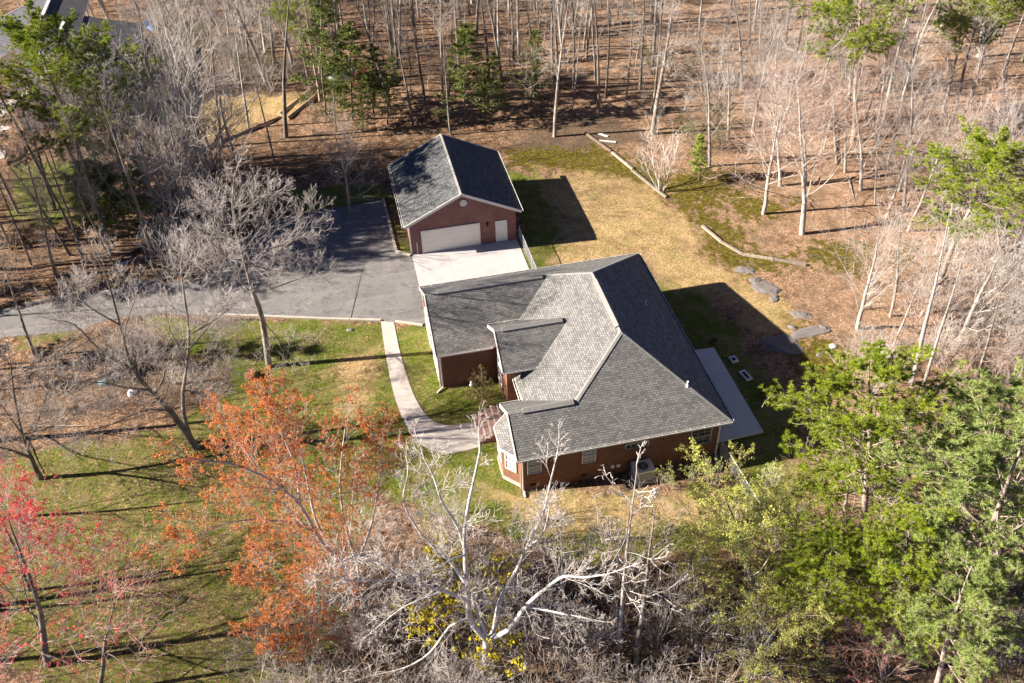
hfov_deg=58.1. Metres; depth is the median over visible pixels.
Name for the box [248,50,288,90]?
leafless shrub
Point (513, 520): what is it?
leafless shrub
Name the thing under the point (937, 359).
leafless shrub
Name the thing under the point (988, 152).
pine tree
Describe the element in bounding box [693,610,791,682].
leafless shrub
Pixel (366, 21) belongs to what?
bare tree
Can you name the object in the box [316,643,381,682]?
leafless shrub
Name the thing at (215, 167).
leafless shrub
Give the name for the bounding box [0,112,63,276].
bare tree
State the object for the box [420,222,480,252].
garage door
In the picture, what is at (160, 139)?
leafless shrub
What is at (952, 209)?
bare tree
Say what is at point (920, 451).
evergreen shrub
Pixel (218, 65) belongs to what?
leafless shrub
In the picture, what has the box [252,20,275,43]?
leafless shrub
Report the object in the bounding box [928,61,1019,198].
budding tree
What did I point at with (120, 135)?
bare tree
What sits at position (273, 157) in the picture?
bare tree
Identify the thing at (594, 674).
leafless shrub
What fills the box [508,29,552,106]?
cedar tree
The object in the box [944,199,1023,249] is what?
leafless shrub
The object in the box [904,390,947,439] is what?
leafless shrub
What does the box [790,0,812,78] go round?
bare tree
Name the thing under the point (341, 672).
leafless shrub
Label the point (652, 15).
bare tree
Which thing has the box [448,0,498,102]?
bare tree
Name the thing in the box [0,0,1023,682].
ground
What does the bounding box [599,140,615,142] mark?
loose board
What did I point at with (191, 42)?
leafless shrub
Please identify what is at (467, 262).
concrete pad
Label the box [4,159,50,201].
leafless shrub
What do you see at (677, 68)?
leafless shrub
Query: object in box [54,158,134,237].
pine tree
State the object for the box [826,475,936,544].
evergreen shrub
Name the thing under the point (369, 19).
bare tree
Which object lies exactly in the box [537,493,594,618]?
sapling
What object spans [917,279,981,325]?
leafless shrub
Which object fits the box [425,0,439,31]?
sapling
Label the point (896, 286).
budding tree
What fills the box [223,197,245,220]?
leafless shrub
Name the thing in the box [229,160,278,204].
leafless shrub
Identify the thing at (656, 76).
bare tree
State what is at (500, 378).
window
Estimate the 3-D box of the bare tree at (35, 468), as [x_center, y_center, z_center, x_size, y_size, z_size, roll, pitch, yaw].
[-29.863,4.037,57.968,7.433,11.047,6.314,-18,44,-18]
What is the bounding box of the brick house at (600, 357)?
[419,253,733,497]
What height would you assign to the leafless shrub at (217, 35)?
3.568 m
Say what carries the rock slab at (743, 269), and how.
on the ground
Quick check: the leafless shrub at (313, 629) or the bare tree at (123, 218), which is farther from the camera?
the bare tree at (123, 218)
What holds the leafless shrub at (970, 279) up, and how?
on the ground
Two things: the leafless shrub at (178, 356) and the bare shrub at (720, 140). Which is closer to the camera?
the leafless shrub at (178, 356)
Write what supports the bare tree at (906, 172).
on the ground
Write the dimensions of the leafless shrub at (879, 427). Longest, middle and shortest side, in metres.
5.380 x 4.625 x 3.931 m
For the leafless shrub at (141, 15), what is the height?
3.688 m
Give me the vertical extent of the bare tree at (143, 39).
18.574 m
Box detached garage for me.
[388,134,522,254]
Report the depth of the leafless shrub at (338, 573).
51.57 m
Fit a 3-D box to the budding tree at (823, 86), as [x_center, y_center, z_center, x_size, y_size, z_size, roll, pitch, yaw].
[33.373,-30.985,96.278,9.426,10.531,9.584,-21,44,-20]
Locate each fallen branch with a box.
[8,422,80,427]
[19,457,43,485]
[28,388,108,425]
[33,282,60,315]
[50,305,112,357]
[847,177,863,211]
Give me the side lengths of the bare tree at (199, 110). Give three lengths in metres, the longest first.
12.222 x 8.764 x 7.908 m
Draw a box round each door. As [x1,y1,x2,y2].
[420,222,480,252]
[424,308,432,351]
[431,337,438,378]
[495,219,507,241]
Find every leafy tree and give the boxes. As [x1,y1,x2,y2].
[644,436,828,630]
[668,522,748,624]
[692,562,845,682]
[726,466,881,602]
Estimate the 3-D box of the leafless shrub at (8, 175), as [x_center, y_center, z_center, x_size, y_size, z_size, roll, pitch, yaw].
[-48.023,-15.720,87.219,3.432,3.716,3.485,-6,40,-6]
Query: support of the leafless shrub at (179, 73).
on the ground
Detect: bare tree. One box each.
[0,16,131,157]
[0,33,105,160]
[0,48,44,183]
[0,75,71,229]
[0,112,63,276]
[0,132,89,255]
[0,149,31,265]
[0,173,19,213]
[0,221,12,249]
[0,236,36,356]
[0,329,101,480]
[13,108,86,267]
[21,56,123,161]
[21,217,199,464]
[28,23,201,207]
[28,71,56,171]
[37,80,112,256]
[44,129,155,231]
[51,151,119,277]
[52,146,123,246]
[59,93,110,185]
[64,72,206,225]
[67,72,156,273]
[71,28,190,174]
[86,0,94,16]
[91,0,108,18]
[99,42,146,161]
[111,100,206,243]
[113,0,183,193]
[113,107,189,230]
[114,0,201,77]
[117,9,285,235]
[120,28,182,215]
[129,110,220,244]
[130,0,217,88]
[133,0,139,16]
[135,85,203,254]
[136,220,256,433]
[142,0,171,82]
[144,8,207,161]
[151,144,347,388]
[156,67,241,185]
[158,19,204,159]
[160,0,197,44]
[161,75,232,174]
[161,80,214,218]
[171,0,207,44]
[179,0,287,80]
[183,0,231,146]
[183,59,259,184]
[186,0,221,35]
[207,1,236,79]
[209,0,261,74]
[214,0,258,127]
[218,0,280,52]
[223,0,230,47]
[233,39,278,165]
[234,0,283,63]
[236,1,244,48]
[239,0,293,65]
[252,0,321,137]
[274,0,311,88]
[293,0,306,45]
[305,101,381,212]
[309,0,354,105]
[310,10,320,72]
[333,1,338,29]
[338,0,344,34]
[339,0,389,98]
[349,0,389,87]
[355,0,391,106]
[362,0,368,32]
[376,0,422,128]
[381,0,393,49]
[381,0,428,105]
[382,0,394,77]
[386,0,392,40]
[390,0,398,68]
[398,0,401,52]
[411,0,417,47]
[412,0,461,110]
[430,12,459,134]
[439,0,466,96]
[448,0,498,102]
[451,0,459,70]
[457,1,463,42]
[468,0,470,14]
[475,0,479,35]
[486,0,501,54]
[487,0,502,77]
[494,0,495,31]
[501,0,612,136]
[507,0,545,96]
[510,0,514,65]
[517,0,519,55]
[534,0,550,86]
[551,0,554,89]
[553,0,558,63]
[553,0,589,89]
[556,0,561,45]
[558,0,562,33]
[565,0,567,27]
[572,0,579,34]
[575,0,596,79]
[575,0,616,116]
[583,0,588,48]
[585,2,593,57]
[594,0,703,89]
[598,471,700,672]
[604,0,617,95]
[605,0,731,134]
[607,0,610,25]
[619,0,647,99]
[650,0,654,23]
[651,0,657,66]
[652,0,672,109]
[657,4,659,44]
[668,15,752,166]
[696,0,702,44]
[698,30,779,139]
[700,0,774,89]
[716,1,733,66]
[724,0,798,133]
[724,16,866,159]
[727,0,732,22]
[731,8,833,131]
[738,51,832,186]
[743,0,810,72]
[748,0,750,43]
[752,0,758,30]
[759,0,762,51]
[760,0,810,43]
[768,24,793,86]
[771,40,811,103]
[787,0,828,54]
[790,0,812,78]
[804,193,938,329]
[809,0,899,101]
[820,47,854,148]
[825,50,879,172]
[831,93,836,164]
[844,12,921,118]
[857,111,954,224]
[860,88,905,167]
[877,16,924,146]
[877,52,946,211]
[878,58,954,148]
[881,0,958,102]
[881,21,935,163]
[883,0,935,108]
[886,2,906,90]
[892,215,1023,350]
[893,253,939,345]
[894,190,1001,384]
[901,141,993,251]
[902,0,956,85]
[902,1,915,44]
[919,1,1007,112]
[921,215,999,388]
[926,72,989,152]
[930,82,1023,235]
[931,0,1002,57]
[944,261,1023,378]
[946,571,1023,682]
[957,10,1012,147]
[966,24,1005,109]
[966,84,1023,229]
[980,9,1023,110]
[998,4,1010,43]
[1000,2,1023,76]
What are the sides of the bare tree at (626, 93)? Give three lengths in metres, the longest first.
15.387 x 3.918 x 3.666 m
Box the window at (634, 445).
[624,439,649,451]
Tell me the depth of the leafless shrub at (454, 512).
55.38 m
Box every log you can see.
[25,292,78,305]
[128,276,171,286]
[216,116,280,145]
[277,81,320,114]
[287,89,321,119]
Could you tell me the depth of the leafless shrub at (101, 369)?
67.58 m
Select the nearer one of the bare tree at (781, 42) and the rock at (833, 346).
the rock at (833, 346)
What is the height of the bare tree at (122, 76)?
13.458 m
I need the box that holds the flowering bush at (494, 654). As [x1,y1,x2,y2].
[389,515,529,677]
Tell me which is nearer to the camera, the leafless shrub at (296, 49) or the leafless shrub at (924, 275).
the leafless shrub at (924, 275)
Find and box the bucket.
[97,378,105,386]
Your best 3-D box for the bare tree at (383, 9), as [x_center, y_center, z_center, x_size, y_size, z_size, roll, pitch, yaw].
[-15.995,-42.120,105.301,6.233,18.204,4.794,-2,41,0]
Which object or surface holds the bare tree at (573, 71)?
on the ground
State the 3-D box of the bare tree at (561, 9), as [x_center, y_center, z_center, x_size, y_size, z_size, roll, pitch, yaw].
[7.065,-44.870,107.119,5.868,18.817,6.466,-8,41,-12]
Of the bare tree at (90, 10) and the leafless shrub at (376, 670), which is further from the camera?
the bare tree at (90, 10)
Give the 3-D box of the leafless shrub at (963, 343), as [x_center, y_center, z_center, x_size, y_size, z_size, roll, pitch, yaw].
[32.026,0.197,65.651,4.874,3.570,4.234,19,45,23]
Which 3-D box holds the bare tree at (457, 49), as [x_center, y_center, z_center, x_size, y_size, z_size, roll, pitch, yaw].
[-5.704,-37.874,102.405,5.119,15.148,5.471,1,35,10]
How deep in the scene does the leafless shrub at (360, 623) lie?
49.03 m
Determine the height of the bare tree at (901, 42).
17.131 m
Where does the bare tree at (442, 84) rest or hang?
on the ground
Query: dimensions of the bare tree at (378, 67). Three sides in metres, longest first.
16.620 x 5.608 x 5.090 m
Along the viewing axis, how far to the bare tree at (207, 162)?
85.46 m
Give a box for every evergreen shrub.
[92,175,203,240]
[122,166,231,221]
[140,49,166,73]
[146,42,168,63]
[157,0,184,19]
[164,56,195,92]
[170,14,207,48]
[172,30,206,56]
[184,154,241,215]
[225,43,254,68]
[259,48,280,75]
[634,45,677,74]
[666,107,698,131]
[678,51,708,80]
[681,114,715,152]
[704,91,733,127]
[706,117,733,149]
[748,475,843,538]
[766,632,841,682]
[769,559,827,629]
[783,540,864,599]
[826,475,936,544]
[892,431,946,470]
[922,370,981,462]
[965,375,1023,436]
[970,644,1023,682]
[993,529,1023,564]
[998,558,1023,602]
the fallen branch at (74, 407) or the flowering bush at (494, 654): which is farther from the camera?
the fallen branch at (74, 407)
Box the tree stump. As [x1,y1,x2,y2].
[244,368,258,380]
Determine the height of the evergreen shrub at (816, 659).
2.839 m
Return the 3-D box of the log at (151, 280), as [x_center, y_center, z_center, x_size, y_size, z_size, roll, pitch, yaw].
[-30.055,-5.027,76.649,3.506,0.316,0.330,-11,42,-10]
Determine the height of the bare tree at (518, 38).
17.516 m
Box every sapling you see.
[8,186,24,228]
[158,100,196,191]
[170,142,205,228]
[303,86,313,133]
[309,139,319,172]
[316,0,342,49]
[323,446,370,535]
[359,0,380,51]
[365,19,400,114]
[397,1,419,97]
[397,16,417,70]
[414,0,429,43]
[418,29,429,69]
[421,45,435,88]
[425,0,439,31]
[446,0,468,36]
[491,1,521,84]
[507,15,534,114]
[528,0,538,34]
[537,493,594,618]
[553,0,576,58]
[559,0,596,109]
[585,440,691,666]
[619,0,624,43]
[632,16,647,75]
[655,26,673,83]
[793,13,812,75]
[855,123,888,202]
[920,73,940,113]
[921,137,945,218]
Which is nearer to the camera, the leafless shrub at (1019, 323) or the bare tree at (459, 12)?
the leafless shrub at (1019, 323)
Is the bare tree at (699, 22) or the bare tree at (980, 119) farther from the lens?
the bare tree at (699, 22)
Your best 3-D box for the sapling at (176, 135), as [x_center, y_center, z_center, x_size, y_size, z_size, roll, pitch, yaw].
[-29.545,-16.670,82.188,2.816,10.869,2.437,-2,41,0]
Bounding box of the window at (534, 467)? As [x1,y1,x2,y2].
[526,459,542,476]
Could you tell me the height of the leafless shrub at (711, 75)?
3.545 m
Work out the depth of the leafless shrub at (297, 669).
47.34 m
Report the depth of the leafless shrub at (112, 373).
67.24 m
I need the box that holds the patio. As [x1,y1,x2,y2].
[695,347,762,442]
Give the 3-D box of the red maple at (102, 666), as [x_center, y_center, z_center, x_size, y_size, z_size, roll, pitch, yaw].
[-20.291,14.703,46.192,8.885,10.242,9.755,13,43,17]
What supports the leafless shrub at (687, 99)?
on the ground
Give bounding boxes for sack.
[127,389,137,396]
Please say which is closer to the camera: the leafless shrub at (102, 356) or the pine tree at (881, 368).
the pine tree at (881, 368)
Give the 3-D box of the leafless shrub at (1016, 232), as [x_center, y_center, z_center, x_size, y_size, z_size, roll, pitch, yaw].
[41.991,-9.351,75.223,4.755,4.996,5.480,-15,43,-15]
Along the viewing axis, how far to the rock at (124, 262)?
78.75 m
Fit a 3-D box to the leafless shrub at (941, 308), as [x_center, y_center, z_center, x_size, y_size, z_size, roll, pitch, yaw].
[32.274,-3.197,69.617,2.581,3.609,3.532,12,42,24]
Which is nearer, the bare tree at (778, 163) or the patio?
the patio
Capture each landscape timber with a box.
[584,132,611,151]
[611,151,632,169]
[631,169,666,197]
[701,225,721,241]
[720,241,742,254]
[742,253,772,260]
[773,258,805,265]
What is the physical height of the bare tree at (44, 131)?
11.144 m
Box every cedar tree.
[113,163,169,250]
[288,0,356,113]
[314,52,353,131]
[322,20,383,123]
[348,75,377,132]
[350,43,395,118]
[371,55,405,124]
[430,21,497,122]
[468,52,512,120]
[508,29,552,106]
[687,133,713,180]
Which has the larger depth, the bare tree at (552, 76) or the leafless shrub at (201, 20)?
the leafless shrub at (201, 20)
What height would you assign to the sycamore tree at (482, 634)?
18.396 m
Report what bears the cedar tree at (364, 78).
on the ground
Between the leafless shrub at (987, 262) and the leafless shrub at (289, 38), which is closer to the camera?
the leafless shrub at (987, 262)
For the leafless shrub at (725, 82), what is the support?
on the ground
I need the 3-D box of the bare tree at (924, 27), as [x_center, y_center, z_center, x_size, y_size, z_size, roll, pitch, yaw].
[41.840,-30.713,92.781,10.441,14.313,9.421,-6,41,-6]
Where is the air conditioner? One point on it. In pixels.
(646, 469)
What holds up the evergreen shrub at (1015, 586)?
on the ground
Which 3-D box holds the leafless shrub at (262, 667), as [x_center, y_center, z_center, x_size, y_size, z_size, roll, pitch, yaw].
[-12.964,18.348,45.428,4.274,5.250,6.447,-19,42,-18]
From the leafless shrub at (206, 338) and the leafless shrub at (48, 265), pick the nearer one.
the leafless shrub at (206, 338)
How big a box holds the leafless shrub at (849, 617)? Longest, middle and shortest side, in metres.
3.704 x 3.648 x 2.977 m
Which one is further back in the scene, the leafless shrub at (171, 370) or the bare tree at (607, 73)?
the bare tree at (607, 73)
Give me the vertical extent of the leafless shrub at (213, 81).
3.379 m
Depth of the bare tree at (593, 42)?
99.59 m
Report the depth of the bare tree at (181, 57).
84.78 m
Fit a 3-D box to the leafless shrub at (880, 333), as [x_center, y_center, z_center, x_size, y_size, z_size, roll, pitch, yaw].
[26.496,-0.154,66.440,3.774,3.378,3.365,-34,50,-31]
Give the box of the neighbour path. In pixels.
[0,99,12,158]
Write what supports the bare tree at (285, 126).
on the ground
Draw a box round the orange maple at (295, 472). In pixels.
[129,364,430,666]
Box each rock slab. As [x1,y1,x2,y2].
[734,266,754,273]
[751,281,780,294]
[761,334,802,353]
[788,310,812,318]
[791,325,829,338]
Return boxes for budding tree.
[692,66,840,214]
[701,66,880,235]
[742,55,859,185]
[776,0,865,95]
[786,57,933,190]
[801,59,843,127]
[835,186,972,317]
[841,2,941,129]
[876,75,974,192]
[879,84,998,231]
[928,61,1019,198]
[970,98,1023,149]
[994,177,1023,240]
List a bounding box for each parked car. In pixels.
[328,67,356,83]
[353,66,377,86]
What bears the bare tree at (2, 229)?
on the ground
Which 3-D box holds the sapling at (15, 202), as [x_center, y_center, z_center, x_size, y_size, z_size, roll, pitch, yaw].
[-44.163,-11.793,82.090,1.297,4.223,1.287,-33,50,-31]
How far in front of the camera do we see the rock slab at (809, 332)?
69.51 m
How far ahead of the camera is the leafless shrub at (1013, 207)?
77.10 m
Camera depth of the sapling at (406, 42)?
100.24 m
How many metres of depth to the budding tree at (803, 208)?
74.86 m
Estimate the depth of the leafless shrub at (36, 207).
82.76 m
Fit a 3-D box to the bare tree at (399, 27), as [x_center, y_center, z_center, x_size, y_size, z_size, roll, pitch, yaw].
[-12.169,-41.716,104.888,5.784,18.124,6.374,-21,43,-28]
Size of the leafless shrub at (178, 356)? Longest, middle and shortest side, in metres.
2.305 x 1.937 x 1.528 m
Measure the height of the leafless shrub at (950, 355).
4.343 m
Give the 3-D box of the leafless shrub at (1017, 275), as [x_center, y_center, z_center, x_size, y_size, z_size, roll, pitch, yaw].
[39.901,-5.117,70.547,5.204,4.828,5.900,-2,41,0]
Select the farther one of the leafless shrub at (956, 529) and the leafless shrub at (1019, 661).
the leafless shrub at (956, 529)
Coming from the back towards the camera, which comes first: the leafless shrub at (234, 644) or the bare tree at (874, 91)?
the bare tree at (874, 91)
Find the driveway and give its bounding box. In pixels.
[0,200,424,337]
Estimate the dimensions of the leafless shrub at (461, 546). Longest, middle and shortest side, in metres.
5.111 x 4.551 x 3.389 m
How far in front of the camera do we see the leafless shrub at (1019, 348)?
63.71 m
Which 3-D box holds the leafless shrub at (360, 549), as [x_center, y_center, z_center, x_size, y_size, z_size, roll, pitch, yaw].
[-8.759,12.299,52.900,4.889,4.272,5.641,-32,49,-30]
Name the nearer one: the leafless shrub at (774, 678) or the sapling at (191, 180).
the leafless shrub at (774, 678)
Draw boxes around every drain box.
[728,355,738,362]
[739,369,752,380]
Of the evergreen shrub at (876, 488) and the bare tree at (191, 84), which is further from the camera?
the bare tree at (191, 84)
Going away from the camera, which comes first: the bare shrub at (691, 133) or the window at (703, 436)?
the window at (703, 436)
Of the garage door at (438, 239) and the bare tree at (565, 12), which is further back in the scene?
the bare tree at (565, 12)
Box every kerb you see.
[209,313,380,320]
[273,197,387,219]
[382,198,410,255]
[395,320,422,325]
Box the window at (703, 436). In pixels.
[688,427,712,446]
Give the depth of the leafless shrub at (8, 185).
86.17 m
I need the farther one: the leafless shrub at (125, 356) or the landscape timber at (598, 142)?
the landscape timber at (598, 142)
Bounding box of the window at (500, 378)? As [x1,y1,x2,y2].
[497,352,502,389]
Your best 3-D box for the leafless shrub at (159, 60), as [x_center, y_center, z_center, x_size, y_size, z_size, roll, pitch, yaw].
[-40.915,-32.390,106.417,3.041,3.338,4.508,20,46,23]
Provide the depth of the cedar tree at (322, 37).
93.49 m
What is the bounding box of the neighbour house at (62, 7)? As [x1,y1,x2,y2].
[0,0,146,128]
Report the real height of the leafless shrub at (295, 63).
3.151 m
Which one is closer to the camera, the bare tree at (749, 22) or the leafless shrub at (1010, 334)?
the leafless shrub at (1010, 334)
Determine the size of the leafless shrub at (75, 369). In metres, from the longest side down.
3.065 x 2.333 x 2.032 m
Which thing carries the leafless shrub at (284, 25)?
on the ground
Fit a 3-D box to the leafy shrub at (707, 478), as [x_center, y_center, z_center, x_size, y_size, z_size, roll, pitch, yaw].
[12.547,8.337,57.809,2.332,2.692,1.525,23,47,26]
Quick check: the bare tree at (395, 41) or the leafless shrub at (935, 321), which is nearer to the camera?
the leafless shrub at (935, 321)
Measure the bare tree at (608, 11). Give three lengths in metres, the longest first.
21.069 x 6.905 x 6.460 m
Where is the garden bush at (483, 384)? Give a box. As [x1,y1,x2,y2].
[461,364,500,413]
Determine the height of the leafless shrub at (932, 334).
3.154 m
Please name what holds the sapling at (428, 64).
on the ground
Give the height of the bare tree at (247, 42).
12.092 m
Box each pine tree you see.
[0,0,134,216]
[0,73,16,137]
[38,36,198,210]
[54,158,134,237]
[72,157,104,194]
[261,0,339,100]
[757,338,990,564]
[768,501,922,646]
[785,0,924,141]
[813,411,916,510]
[826,503,987,677]
[866,369,1023,647]
[871,523,1023,682]
[895,114,1023,281]
[921,357,1023,562]
[929,0,1023,122]
[967,0,1023,64]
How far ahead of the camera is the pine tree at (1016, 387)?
48.14 m
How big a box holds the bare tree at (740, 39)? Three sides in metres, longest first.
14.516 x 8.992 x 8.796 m
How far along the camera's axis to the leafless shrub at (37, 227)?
80.90 m
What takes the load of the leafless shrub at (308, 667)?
on the ground
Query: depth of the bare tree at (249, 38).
99.52 m
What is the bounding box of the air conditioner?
[627,458,655,485]
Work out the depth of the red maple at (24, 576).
52.34 m
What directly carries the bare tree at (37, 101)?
on the ground
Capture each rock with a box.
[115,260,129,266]
[749,277,761,282]
[769,295,778,302]
[788,325,797,329]
[829,343,836,348]
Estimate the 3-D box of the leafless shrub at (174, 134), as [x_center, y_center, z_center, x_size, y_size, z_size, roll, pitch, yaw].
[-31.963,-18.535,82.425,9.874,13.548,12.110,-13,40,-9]
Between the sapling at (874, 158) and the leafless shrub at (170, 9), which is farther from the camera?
the leafless shrub at (170, 9)
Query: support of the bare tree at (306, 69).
on the ground
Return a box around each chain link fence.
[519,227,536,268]
[720,439,779,547]
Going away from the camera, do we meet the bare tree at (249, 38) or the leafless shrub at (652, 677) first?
the leafless shrub at (652, 677)
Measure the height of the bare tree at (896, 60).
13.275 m
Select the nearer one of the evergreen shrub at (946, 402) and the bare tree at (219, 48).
the evergreen shrub at (946, 402)
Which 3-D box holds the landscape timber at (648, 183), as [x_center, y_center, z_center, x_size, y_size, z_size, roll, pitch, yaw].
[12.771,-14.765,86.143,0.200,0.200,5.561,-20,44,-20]
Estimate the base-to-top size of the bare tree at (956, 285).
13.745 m
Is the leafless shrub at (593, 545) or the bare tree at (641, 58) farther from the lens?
the bare tree at (641, 58)
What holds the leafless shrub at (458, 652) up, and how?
on the ground
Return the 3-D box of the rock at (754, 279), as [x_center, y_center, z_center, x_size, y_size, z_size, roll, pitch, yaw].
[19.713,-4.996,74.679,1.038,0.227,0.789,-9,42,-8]
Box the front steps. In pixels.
[472,402,503,443]
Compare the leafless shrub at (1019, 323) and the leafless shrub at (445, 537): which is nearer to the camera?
the leafless shrub at (445, 537)
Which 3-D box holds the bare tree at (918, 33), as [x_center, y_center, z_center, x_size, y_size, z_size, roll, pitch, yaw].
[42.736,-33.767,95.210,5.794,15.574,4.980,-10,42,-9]
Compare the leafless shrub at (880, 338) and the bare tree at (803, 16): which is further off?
the bare tree at (803, 16)
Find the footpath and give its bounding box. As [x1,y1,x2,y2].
[381,321,480,452]
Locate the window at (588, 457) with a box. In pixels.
[581,449,596,465]
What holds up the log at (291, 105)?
on the ground
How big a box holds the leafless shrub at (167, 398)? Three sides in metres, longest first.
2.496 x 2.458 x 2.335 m
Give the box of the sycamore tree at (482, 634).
[298,400,647,682]
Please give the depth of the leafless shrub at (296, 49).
107.94 m
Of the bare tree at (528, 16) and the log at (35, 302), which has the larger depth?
the bare tree at (528, 16)
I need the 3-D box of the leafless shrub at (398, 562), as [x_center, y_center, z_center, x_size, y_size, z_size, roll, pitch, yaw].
[-5.172,12.810,51.522,5.378,5.147,6.286,-32,49,-30]
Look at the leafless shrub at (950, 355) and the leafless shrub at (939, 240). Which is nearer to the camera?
the leafless shrub at (950, 355)
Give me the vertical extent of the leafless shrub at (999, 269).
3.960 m
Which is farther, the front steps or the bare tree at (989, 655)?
the front steps
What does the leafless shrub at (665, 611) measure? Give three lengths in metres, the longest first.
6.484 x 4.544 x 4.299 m
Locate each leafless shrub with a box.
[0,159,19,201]
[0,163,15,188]
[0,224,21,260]
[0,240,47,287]
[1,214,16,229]
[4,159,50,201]
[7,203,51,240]
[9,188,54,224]
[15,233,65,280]
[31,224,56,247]
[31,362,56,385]
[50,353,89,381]
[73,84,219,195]
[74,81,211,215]
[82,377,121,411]
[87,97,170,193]
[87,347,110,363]
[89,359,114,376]
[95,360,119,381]
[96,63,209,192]
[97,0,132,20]
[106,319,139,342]
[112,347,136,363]
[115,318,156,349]
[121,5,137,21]
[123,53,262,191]
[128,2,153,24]
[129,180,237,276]
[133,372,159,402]
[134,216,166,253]
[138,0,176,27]
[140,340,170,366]
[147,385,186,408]
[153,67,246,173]
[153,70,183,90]
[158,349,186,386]
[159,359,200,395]
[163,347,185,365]
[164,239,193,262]
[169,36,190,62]
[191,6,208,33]
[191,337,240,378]
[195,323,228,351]
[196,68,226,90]
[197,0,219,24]
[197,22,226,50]
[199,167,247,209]
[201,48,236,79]
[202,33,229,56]
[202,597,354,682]
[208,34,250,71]
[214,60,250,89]
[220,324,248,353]
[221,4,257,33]
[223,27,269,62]
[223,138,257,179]
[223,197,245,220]
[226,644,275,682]
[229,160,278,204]
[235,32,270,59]
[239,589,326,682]
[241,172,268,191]
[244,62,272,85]
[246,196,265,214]
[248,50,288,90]
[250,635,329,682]
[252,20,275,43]
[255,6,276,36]
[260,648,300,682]
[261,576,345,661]
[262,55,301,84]
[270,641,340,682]
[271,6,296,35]
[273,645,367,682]
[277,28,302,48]
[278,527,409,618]
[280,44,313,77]
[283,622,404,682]
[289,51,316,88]
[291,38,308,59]
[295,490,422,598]
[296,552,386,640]
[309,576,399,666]
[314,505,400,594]
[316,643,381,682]
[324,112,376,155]
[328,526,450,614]
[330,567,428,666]
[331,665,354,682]
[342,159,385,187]
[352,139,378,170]
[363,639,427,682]
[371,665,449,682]
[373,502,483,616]
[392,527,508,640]
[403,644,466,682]
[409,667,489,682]
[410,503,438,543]
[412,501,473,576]
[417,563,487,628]
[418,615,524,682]
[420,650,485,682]
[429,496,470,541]
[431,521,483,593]
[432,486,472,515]
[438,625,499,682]
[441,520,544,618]
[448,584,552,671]
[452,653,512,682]
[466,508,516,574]
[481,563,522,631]
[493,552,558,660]
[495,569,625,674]
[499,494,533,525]
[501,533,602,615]
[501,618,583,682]
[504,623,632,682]
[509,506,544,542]
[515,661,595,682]
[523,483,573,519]
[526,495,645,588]
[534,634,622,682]
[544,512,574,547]
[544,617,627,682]
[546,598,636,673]
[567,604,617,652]
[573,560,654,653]
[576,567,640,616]
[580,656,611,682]
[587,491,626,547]
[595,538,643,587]
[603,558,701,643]
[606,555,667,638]
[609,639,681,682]
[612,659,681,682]
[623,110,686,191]
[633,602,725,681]
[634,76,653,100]
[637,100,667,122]
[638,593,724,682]
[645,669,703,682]
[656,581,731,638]
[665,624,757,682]
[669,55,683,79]
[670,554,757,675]
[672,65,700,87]
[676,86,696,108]
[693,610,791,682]
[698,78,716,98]
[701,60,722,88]
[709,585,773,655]
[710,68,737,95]
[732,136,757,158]
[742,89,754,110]
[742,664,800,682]
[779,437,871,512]
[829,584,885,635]
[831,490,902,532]
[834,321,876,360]
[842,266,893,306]
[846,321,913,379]
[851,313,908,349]
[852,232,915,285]
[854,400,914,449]
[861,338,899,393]
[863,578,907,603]
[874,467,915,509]
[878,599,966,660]
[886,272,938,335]
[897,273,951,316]
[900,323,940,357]
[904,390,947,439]
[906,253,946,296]
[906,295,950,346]
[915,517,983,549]
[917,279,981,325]
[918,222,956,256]
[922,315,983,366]
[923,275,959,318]
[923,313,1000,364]
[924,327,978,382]
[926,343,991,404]
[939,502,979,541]
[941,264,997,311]
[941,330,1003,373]
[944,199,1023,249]
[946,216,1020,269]
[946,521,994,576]
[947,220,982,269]
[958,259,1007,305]
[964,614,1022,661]
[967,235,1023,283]
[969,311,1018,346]
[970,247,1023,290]
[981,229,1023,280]
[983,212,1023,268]
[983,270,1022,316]
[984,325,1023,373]
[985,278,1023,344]
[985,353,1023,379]
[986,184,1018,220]
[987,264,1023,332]
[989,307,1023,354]
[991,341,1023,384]
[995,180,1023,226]
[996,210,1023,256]
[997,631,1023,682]
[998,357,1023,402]
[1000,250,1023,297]
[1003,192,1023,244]
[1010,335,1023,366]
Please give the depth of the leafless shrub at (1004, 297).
69.82 m
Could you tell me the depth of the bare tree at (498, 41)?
103.17 m
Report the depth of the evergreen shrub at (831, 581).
51.53 m
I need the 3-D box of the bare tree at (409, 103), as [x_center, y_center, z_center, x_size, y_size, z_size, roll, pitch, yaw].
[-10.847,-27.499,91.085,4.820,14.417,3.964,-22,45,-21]
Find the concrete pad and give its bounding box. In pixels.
[412,238,528,299]
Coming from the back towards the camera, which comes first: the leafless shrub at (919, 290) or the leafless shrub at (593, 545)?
the leafless shrub at (919, 290)
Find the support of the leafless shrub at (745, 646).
on the ground
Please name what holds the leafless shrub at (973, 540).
on the ground
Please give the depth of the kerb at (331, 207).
84.45 m
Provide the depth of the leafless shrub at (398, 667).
47.52 m
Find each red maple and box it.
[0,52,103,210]
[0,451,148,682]
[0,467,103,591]
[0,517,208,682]
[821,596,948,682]
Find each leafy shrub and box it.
[654,460,677,488]
[679,463,699,483]
[696,456,730,486]
[706,485,757,520]
[756,458,785,496]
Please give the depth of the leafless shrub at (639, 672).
46.76 m

